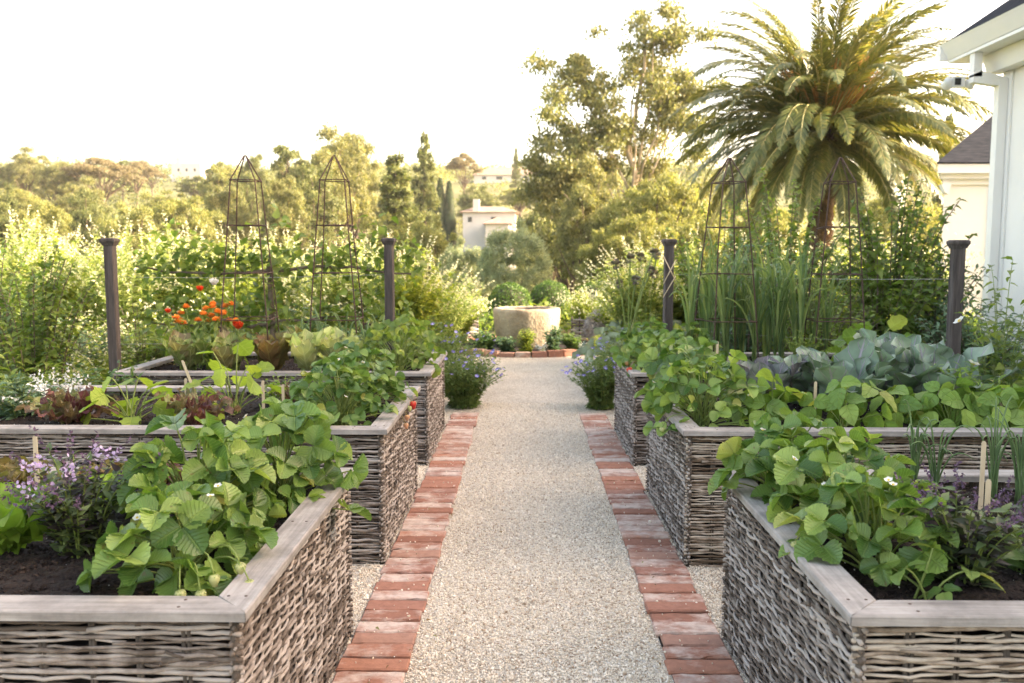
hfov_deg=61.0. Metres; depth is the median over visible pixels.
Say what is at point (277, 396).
seedling plant
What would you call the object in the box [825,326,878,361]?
squash plant
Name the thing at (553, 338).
border plant
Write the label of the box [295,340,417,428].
strawberry plant
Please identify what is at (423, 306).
cream flowered shrub
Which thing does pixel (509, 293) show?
boxwood ball
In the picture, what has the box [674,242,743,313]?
garlic plant
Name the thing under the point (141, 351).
leafy shrub
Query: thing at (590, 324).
santolina cushion
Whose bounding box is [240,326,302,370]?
romaine lettuce
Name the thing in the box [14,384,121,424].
red chicory
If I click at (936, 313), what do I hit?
leafy shrub
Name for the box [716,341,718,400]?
plant marker
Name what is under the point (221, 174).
broadleaf tree
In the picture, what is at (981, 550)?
basil plant
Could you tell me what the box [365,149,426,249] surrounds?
cedar tree
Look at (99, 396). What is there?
squash plant
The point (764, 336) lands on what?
garlic plant
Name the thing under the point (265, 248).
cream flowered shrub
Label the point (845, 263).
yellow green shrub
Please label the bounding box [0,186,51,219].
broadleaf tree
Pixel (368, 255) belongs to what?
cream flowered shrub
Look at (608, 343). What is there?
leafy shrub
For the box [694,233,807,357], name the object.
leafy shrub
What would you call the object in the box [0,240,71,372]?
apple tree
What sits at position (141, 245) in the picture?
cream flowered shrub
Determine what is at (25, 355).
leafy shrub
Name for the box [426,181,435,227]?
cypress tree
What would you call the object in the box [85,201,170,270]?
broadleaf tree
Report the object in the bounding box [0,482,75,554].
lettuce
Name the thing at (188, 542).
strawberry plant
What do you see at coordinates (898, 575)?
bean plant
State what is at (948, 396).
bean plant
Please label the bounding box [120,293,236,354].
yellow green shrub
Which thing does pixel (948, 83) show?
security floodlight
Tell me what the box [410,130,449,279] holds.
cedar tree
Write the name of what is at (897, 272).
apple tree
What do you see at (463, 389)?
cranesbill clump
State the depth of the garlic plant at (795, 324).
5.71 m
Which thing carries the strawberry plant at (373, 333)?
on the raised bed at (430, 405)
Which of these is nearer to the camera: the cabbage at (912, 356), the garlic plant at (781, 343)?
the cabbage at (912, 356)
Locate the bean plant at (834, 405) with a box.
[799,375,897,444]
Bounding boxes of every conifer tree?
[509,148,522,192]
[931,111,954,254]
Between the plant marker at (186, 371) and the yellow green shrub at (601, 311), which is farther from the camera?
the yellow green shrub at (601, 311)
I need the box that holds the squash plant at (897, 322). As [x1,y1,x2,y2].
[830,314,911,359]
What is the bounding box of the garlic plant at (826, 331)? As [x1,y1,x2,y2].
[791,255,863,352]
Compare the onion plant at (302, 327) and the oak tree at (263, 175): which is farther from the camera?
the oak tree at (263, 175)
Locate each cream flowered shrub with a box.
[0,205,81,318]
[3,215,101,280]
[6,220,137,334]
[52,213,192,363]
[77,220,205,319]
[119,210,239,331]
[160,220,305,339]
[220,219,319,290]
[232,215,342,331]
[284,227,396,328]
[308,225,421,306]
[337,224,469,331]
[397,257,492,351]
[576,227,690,332]
[631,222,735,337]
[704,223,806,287]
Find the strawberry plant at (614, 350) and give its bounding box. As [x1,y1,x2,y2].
[609,315,668,362]
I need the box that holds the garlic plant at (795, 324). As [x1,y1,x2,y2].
[766,251,837,354]
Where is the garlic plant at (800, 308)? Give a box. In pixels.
[791,238,824,346]
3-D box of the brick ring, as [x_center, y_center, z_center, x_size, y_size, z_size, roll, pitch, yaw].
[0.203,0.064,12.015,2.236,0.108,2.238,0,6,1]
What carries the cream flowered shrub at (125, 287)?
on the ground at (456, 187)
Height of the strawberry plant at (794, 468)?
0.315 m
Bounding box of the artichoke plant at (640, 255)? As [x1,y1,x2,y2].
[604,251,685,332]
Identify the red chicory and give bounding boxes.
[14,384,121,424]
[154,387,240,424]
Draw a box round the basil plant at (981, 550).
[894,461,1023,590]
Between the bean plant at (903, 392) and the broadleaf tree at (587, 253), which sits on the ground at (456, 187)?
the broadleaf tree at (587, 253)
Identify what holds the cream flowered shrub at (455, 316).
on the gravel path
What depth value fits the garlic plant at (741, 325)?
6.08 m
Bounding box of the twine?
[663,257,675,297]
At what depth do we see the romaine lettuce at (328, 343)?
5.48 m
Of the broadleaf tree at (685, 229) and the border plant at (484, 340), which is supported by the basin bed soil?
the border plant at (484, 340)
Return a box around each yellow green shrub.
[22,304,133,353]
[62,333,154,384]
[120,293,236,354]
[278,286,368,330]
[433,282,495,343]
[549,278,609,333]
[569,277,630,332]
[605,244,697,316]
[753,231,848,343]
[781,212,914,333]
[824,223,984,304]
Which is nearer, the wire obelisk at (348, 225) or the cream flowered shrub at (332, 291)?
the wire obelisk at (348, 225)
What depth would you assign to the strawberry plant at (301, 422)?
2.62 m
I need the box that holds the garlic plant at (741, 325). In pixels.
[716,246,761,360]
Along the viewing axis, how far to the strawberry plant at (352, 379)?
3.82 m
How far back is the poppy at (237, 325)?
5.78 m
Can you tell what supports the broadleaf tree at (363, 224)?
on the ground at (456, 187)
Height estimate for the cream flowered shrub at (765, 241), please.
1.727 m
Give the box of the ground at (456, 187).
[1,178,935,337]
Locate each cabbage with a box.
[726,354,812,408]
[767,346,833,404]
[796,336,904,404]
[853,328,949,403]
[891,335,1021,410]
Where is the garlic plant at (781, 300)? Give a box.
[775,249,797,360]
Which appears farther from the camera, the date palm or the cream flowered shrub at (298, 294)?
the date palm
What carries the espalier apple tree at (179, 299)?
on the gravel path
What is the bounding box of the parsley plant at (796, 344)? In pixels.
[785,330,830,354]
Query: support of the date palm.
on the ground at (456, 187)
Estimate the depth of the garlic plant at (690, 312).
5.76 m
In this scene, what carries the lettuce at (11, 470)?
on the raised bed at (285, 615)
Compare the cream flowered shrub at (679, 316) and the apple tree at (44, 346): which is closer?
the apple tree at (44, 346)
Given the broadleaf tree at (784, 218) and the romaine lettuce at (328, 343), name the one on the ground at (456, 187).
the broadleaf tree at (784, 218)
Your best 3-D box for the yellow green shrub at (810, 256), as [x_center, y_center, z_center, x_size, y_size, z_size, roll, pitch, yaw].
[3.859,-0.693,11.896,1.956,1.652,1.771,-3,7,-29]
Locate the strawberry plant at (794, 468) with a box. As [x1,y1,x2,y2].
[766,426,932,551]
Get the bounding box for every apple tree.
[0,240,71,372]
[0,244,102,395]
[129,203,427,351]
[658,199,777,340]
[722,167,854,350]
[820,171,977,343]
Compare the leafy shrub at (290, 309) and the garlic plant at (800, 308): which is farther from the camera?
the leafy shrub at (290, 309)
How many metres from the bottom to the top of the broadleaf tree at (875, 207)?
8.026 m
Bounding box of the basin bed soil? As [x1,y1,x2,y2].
[459,339,594,352]
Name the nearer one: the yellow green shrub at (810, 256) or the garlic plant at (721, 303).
the garlic plant at (721, 303)
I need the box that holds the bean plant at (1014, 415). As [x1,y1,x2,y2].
[951,383,1023,444]
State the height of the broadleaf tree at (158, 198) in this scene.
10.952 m
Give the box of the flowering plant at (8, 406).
[0,371,79,419]
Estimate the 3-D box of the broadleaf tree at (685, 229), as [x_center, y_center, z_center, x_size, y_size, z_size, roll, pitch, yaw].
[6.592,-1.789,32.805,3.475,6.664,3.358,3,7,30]
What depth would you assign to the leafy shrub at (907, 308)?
7.77 m
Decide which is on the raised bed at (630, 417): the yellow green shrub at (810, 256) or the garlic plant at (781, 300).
the garlic plant at (781, 300)
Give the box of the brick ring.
[458,336,595,357]
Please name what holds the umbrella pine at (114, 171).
on the ground at (456, 187)
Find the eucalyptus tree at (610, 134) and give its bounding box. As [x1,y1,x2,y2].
[509,0,741,269]
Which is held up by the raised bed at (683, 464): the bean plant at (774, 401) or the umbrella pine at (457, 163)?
the bean plant at (774, 401)
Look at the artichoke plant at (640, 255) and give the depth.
9.78 m
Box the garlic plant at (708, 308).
[684,240,741,339]
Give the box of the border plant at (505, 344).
[494,336,519,351]
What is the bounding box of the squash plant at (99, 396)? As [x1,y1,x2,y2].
[79,376,178,424]
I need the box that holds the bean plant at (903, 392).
[860,385,943,441]
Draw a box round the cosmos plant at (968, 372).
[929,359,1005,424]
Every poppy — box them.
[148,308,170,354]
[191,285,206,364]
[203,278,218,356]
[232,321,248,366]
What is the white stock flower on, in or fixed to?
on the raised bed at (384, 442)
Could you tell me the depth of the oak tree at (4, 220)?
59.91 m
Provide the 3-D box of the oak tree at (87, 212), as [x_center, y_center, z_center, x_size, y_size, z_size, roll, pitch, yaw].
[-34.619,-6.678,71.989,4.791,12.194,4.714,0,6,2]
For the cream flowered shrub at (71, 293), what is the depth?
9.91 m
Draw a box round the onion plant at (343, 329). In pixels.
[332,311,354,336]
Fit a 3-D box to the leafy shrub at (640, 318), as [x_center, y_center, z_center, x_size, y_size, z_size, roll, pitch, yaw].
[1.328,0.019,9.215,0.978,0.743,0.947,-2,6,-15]
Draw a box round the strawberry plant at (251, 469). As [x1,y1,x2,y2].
[111,408,286,555]
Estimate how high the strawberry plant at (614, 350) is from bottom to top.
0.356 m
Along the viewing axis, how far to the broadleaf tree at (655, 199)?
38.76 m
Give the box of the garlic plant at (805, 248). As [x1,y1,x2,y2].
[773,233,828,345]
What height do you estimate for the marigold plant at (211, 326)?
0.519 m
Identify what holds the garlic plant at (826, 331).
on the raised bed at (630, 417)
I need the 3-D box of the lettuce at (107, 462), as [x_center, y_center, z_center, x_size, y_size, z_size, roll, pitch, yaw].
[-1.303,0.442,2.777,0.252,0.133,0.231,-4,7,-34]
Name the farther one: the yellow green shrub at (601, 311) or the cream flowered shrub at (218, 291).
the yellow green shrub at (601, 311)
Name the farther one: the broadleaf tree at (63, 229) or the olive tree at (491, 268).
the broadleaf tree at (63, 229)
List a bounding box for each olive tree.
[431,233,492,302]
[474,216,554,294]
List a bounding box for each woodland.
[0,150,935,297]
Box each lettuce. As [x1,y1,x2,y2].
[0,453,63,490]
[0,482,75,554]
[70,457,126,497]
[89,467,179,513]
[156,329,213,370]
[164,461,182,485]
[207,325,257,370]
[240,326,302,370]
[283,326,334,370]
[319,326,363,356]
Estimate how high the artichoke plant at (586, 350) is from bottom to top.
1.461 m
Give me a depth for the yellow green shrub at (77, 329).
8.62 m
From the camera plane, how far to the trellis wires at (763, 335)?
6.07 m
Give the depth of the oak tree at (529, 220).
60.61 m
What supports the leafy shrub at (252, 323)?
on the ground at (456, 187)
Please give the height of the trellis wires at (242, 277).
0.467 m
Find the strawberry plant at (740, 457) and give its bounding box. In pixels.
[707,407,855,506]
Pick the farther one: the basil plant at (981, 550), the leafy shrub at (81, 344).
the leafy shrub at (81, 344)
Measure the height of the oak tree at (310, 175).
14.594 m
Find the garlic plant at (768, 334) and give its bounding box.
[749,234,785,355]
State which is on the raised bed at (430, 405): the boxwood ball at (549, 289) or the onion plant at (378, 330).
the onion plant at (378, 330)
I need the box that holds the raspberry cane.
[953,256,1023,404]
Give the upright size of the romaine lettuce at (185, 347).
0.284 m
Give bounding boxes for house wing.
[937,116,991,316]
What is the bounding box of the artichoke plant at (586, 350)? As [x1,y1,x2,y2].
[572,248,658,365]
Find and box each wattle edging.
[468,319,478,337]
[571,316,586,337]
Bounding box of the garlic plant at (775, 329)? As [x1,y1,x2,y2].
[746,228,813,355]
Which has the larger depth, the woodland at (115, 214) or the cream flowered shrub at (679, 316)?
the woodland at (115, 214)
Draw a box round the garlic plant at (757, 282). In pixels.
[742,245,782,361]
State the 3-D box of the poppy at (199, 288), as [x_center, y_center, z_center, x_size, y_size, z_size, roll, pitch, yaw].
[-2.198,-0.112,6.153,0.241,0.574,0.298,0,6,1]
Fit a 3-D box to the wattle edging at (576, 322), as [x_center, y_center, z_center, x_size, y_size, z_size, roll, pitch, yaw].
[1.364,-0.167,12.999,1.143,0.370,0.064,4,7,37]
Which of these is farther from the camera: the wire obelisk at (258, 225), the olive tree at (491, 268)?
the olive tree at (491, 268)
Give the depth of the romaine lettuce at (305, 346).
5.44 m
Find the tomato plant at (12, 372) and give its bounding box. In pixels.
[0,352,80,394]
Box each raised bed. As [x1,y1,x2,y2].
[0,385,420,564]
[0,467,353,682]
[112,352,446,465]
[614,352,833,465]
[643,386,1022,566]
[717,469,1023,682]
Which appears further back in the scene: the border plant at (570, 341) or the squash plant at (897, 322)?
the border plant at (570, 341)
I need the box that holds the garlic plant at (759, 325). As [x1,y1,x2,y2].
[724,265,789,360]
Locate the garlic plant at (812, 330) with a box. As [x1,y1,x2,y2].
[781,233,850,348]
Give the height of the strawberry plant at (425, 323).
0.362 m
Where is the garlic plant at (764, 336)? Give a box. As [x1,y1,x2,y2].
[744,262,798,356]
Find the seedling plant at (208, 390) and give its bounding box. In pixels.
[176,384,232,403]
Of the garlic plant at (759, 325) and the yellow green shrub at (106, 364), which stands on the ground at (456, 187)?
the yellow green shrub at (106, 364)
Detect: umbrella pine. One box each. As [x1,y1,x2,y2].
[58,156,147,201]
[121,160,160,206]
[139,171,167,194]
[444,152,482,192]
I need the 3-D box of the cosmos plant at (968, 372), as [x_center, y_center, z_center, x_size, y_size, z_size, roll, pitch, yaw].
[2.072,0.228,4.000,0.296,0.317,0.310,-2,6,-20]
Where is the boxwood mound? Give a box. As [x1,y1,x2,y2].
[572,280,618,305]
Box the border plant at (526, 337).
[515,327,535,351]
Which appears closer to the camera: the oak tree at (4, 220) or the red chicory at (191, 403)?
the red chicory at (191, 403)
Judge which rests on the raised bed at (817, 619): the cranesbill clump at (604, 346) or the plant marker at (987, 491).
the plant marker at (987, 491)
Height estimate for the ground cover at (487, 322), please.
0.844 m
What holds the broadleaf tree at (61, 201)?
on the ground at (456, 187)
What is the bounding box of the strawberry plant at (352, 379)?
[284,350,398,425]
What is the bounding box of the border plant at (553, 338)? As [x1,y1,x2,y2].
[543,325,562,350]
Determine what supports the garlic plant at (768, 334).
on the raised bed at (630, 417)
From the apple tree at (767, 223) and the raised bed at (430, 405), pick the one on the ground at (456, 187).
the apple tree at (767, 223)
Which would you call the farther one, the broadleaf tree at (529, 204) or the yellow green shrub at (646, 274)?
the broadleaf tree at (529, 204)
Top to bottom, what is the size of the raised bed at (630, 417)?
0.596 m
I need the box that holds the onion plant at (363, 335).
[354,318,370,348]
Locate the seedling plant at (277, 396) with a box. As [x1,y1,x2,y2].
[246,371,309,405]
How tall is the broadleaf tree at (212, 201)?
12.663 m
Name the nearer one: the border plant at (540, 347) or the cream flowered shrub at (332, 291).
the cream flowered shrub at (332, 291)
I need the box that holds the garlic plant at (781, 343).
[754,247,817,357]
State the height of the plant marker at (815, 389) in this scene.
0.226 m
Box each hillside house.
[171,158,210,181]
[460,199,518,274]
[472,167,535,182]
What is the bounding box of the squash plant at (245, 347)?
[181,339,285,419]
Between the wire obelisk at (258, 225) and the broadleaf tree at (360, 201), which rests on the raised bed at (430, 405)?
the wire obelisk at (258, 225)
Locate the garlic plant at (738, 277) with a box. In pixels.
[717,236,754,349]
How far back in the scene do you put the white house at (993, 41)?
9.35 m
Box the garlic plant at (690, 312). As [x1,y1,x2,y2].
[669,242,707,336]
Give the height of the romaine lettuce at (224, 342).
0.326 m
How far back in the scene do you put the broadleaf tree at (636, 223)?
29.39 m
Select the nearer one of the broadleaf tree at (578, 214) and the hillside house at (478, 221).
the broadleaf tree at (578, 214)
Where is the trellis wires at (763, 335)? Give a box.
[673,274,945,344]
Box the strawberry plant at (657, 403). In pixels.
[641,344,772,440]
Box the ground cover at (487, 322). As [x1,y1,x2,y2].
[7,290,1023,386]
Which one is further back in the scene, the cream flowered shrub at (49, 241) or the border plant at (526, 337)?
the cream flowered shrub at (49, 241)
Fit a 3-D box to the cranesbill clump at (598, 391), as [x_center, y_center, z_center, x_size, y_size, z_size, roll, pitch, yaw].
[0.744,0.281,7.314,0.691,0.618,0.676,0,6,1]
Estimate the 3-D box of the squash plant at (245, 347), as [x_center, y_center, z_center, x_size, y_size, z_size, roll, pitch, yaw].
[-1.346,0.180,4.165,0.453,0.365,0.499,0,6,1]
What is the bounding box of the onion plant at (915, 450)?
[903,399,946,479]
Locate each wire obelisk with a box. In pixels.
[220,155,278,340]
[309,155,363,334]
[693,157,758,367]
[803,157,864,346]
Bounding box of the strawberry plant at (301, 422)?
[192,397,371,520]
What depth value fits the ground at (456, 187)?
202.52 m
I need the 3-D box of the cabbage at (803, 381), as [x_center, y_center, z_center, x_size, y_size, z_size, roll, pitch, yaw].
[1.479,0.182,4.447,0.416,0.286,0.454,-4,7,-32]
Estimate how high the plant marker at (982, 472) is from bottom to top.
0.264 m
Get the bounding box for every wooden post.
[99,238,121,392]
[381,238,396,350]
[661,239,676,331]
[945,240,970,354]
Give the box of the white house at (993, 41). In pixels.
[936,0,1023,365]
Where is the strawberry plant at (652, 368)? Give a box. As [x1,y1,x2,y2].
[634,336,742,407]
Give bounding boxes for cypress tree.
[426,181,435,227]
[436,177,447,242]
[443,180,456,248]
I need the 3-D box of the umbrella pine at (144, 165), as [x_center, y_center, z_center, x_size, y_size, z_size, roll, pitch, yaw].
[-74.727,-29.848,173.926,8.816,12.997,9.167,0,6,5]
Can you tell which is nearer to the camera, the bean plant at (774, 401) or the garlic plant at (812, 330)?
the bean plant at (774, 401)
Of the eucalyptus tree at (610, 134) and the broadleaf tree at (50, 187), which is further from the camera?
the broadleaf tree at (50, 187)
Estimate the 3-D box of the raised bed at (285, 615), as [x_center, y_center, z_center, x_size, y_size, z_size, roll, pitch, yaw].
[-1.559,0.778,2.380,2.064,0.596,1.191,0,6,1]
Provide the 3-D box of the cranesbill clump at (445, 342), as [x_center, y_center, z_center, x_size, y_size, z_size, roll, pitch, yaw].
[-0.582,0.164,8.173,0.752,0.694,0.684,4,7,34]
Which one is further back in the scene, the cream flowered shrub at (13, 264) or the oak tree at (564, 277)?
the oak tree at (564, 277)
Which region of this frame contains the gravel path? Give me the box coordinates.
[329,353,746,682]
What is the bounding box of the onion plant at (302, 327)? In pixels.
[287,315,315,335]
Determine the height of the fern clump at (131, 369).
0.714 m
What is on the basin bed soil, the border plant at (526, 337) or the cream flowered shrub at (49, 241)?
the border plant at (526, 337)
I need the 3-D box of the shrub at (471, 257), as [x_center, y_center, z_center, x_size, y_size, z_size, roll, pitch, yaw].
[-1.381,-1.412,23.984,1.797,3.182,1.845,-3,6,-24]
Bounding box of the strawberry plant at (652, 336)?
[616,328,696,376]
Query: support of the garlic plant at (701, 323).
on the raised bed at (630, 417)
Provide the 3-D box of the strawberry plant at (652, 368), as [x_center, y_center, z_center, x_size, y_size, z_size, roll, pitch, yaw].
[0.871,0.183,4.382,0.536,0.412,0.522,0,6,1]
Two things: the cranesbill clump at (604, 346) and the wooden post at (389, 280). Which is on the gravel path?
the cranesbill clump at (604, 346)
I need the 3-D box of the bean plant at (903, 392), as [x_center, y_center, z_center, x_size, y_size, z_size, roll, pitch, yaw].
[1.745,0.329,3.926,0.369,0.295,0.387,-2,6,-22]
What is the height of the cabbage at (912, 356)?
0.374 m
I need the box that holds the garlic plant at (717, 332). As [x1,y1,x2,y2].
[695,225,748,350]
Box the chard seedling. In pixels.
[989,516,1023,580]
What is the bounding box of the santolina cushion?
[582,309,608,339]
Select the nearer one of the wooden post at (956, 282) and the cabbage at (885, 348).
the cabbage at (885, 348)
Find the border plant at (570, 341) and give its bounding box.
[561,332,584,349]
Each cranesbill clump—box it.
[408,322,495,392]
[433,345,506,409]
[561,337,615,409]
[590,327,634,388]
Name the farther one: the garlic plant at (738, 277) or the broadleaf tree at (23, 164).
the broadleaf tree at (23, 164)
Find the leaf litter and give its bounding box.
[367,409,707,682]
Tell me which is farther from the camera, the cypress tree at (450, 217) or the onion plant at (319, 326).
the cypress tree at (450, 217)
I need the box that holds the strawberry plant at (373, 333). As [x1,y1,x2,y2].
[363,315,445,377]
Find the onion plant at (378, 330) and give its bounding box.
[366,313,387,348]
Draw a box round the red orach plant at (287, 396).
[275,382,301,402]
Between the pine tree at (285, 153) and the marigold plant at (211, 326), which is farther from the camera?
the pine tree at (285, 153)
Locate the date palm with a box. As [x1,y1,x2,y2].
[665,0,992,283]
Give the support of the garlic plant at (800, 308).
on the raised bed at (630, 417)
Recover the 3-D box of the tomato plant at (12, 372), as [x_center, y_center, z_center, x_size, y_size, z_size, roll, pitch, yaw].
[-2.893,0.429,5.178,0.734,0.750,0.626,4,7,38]
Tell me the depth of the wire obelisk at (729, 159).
5.63 m
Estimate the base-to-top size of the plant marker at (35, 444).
0.273 m
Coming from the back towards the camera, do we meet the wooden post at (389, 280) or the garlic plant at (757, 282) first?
the wooden post at (389, 280)
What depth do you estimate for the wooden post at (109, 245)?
5.76 m
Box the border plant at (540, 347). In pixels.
[534,342,549,350]
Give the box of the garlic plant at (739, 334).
[716,231,770,350]
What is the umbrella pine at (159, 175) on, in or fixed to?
on the ground at (456, 187)
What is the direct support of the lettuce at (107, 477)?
on the raised bed at (285, 615)
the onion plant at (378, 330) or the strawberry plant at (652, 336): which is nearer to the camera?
the strawberry plant at (652, 336)
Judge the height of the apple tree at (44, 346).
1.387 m
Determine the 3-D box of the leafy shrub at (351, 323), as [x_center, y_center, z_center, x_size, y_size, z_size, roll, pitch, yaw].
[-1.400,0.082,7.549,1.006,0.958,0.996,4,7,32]
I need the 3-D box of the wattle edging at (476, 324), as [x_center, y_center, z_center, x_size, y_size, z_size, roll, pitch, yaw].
[-0.984,-0.176,13.093,1.143,0.370,0.064,-4,7,-35]
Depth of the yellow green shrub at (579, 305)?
13.69 m
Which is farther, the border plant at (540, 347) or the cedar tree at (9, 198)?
the cedar tree at (9, 198)
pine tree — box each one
[109,160,133,201]
[262,143,309,217]
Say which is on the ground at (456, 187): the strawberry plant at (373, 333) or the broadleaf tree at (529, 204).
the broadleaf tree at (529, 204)
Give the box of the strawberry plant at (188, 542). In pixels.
[76,481,278,595]
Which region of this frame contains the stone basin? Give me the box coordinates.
[493,306,560,346]
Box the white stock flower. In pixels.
[2,363,91,410]
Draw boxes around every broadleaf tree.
[0,144,56,210]
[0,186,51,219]
[1,199,82,270]
[31,159,81,231]
[45,176,113,229]
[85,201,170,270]
[137,189,190,233]
[147,193,227,275]
[196,160,240,226]
[203,184,257,264]
[254,173,315,281]
[287,121,377,258]
[325,128,382,247]
[357,211,412,276]
[401,214,459,291]
[498,188,531,219]
[524,177,551,208]
[548,151,624,289]
[573,227,625,288]
[595,169,711,249]
[598,209,678,285]
[646,205,728,274]
[714,213,741,245]
[717,202,806,273]
[854,195,942,274]
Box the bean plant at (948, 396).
[903,377,985,427]
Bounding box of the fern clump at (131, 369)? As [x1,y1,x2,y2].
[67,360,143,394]
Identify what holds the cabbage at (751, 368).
on the raised bed at (683, 464)
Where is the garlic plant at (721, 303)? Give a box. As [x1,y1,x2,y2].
[687,230,760,350]
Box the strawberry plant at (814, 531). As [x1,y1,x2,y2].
[773,462,965,586]
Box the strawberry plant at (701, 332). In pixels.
[655,321,727,364]
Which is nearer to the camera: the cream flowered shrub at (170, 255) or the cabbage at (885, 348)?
the cabbage at (885, 348)
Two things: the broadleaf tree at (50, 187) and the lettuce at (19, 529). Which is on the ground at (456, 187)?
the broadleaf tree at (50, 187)
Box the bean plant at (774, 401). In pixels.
[726,368,813,426]
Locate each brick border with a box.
[331,412,478,682]
[579,413,743,682]
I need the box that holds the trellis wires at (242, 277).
[151,274,383,343]
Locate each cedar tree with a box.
[0,179,17,228]
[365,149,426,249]
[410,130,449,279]
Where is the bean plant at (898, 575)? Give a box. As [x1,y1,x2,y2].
[874,542,1005,599]
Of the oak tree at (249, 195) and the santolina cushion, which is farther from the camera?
the oak tree at (249, 195)
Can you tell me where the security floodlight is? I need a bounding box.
[941,77,974,89]
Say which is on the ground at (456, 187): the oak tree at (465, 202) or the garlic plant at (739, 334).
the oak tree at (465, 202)
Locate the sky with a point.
(209, 81)
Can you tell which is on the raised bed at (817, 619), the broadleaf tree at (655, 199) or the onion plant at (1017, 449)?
the onion plant at (1017, 449)
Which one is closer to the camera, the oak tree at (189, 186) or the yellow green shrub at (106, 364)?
the yellow green shrub at (106, 364)
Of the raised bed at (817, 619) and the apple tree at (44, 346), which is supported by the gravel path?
the raised bed at (817, 619)
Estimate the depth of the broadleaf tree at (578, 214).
41.75 m
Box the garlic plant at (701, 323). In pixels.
[676,225,724,328]
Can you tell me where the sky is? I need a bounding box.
[0,0,1007,177]
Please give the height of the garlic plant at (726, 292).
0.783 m
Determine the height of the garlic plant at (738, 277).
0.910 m
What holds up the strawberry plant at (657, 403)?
on the raised bed at (683, 464)
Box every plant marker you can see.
[32,436,39,485]
[181,360,197,397]
[261,381,264,408]
[281,385,284,400]
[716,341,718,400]
[814,382,816,408]
[978,441,985,515]
[984,479,990,514]
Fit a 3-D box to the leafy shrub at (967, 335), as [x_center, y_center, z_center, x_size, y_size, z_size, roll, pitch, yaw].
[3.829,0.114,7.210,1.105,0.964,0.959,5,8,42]
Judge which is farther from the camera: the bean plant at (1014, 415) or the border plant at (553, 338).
the border plant at (553, 338)
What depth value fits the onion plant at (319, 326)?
5.88 m
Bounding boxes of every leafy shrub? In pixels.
[11,351,104,390]
[21,318,133,373]
[75,296,193,368]
[156,299,260,358]
[228,304,341,358]
[297,296,399,358]
[399,314,472,359]
[594,308,685,345]
[602,320,660,364]
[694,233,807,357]
[759,267,883,357]
[813,222,948,337]
[885,242,1002,343]
[913,298,1023,379]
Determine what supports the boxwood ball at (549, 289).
on the ground at (456, 187)
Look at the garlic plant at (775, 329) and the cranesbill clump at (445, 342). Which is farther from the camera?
the cranesbill clump at (445, 342)
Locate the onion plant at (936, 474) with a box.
[902,416,975,489]
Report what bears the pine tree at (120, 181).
on the ground at (456, 187)
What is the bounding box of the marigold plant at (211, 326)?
[171,301,244,368]
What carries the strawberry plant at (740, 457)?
on the raised bed at (817, 619)
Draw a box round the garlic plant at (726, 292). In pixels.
[703,253,750,359]
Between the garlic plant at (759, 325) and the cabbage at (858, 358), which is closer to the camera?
the cabbage at (858, 358)
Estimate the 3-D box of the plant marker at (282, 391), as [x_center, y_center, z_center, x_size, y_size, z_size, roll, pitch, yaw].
[-1.095,0.297,4.165,0.014,0.184,0.002,0,6,1]
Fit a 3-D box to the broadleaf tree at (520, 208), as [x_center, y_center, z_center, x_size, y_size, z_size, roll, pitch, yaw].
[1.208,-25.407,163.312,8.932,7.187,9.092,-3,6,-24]
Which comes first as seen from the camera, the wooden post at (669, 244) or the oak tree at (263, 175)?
the wooden post at (669, 244)
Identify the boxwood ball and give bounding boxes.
[487,282,532,324]
[530,279,571,326]
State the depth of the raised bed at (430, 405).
5.38 m
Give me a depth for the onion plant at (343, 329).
5.89 m
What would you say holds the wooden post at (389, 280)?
on the ground at (456, 187)
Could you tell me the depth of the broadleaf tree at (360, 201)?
75.93 m
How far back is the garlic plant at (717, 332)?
6.07 m
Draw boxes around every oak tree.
[0,202,16,253]
[65,187,114,277]
[173,175,213,206]
[221,171,261,231]
[237,151,270,242]
[279,161,349,273]
[455,185,502,218]
[517,198,567,286]
[524,181,602,296]
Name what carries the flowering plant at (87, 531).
on the raised bed at (285, 615)
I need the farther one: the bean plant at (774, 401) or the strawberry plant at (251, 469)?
the bean plant at (774, 401)
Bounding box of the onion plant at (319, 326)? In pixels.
[312,307,328,364]
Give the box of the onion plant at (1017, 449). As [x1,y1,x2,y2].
[990,404,1023,505]
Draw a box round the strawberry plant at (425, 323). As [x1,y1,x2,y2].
[361,314,445,364]
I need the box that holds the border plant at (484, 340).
[467,330,500,349]
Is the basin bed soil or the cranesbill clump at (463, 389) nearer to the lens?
the cranesbill clump at (463, 389)
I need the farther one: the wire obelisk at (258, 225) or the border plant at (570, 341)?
the border plant at (570, 341)
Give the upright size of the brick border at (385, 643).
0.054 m
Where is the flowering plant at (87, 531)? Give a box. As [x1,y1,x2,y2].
[0,424,160,558]
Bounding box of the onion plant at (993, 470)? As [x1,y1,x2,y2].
[968,395,1018,501]
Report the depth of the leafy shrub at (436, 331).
8.25 m

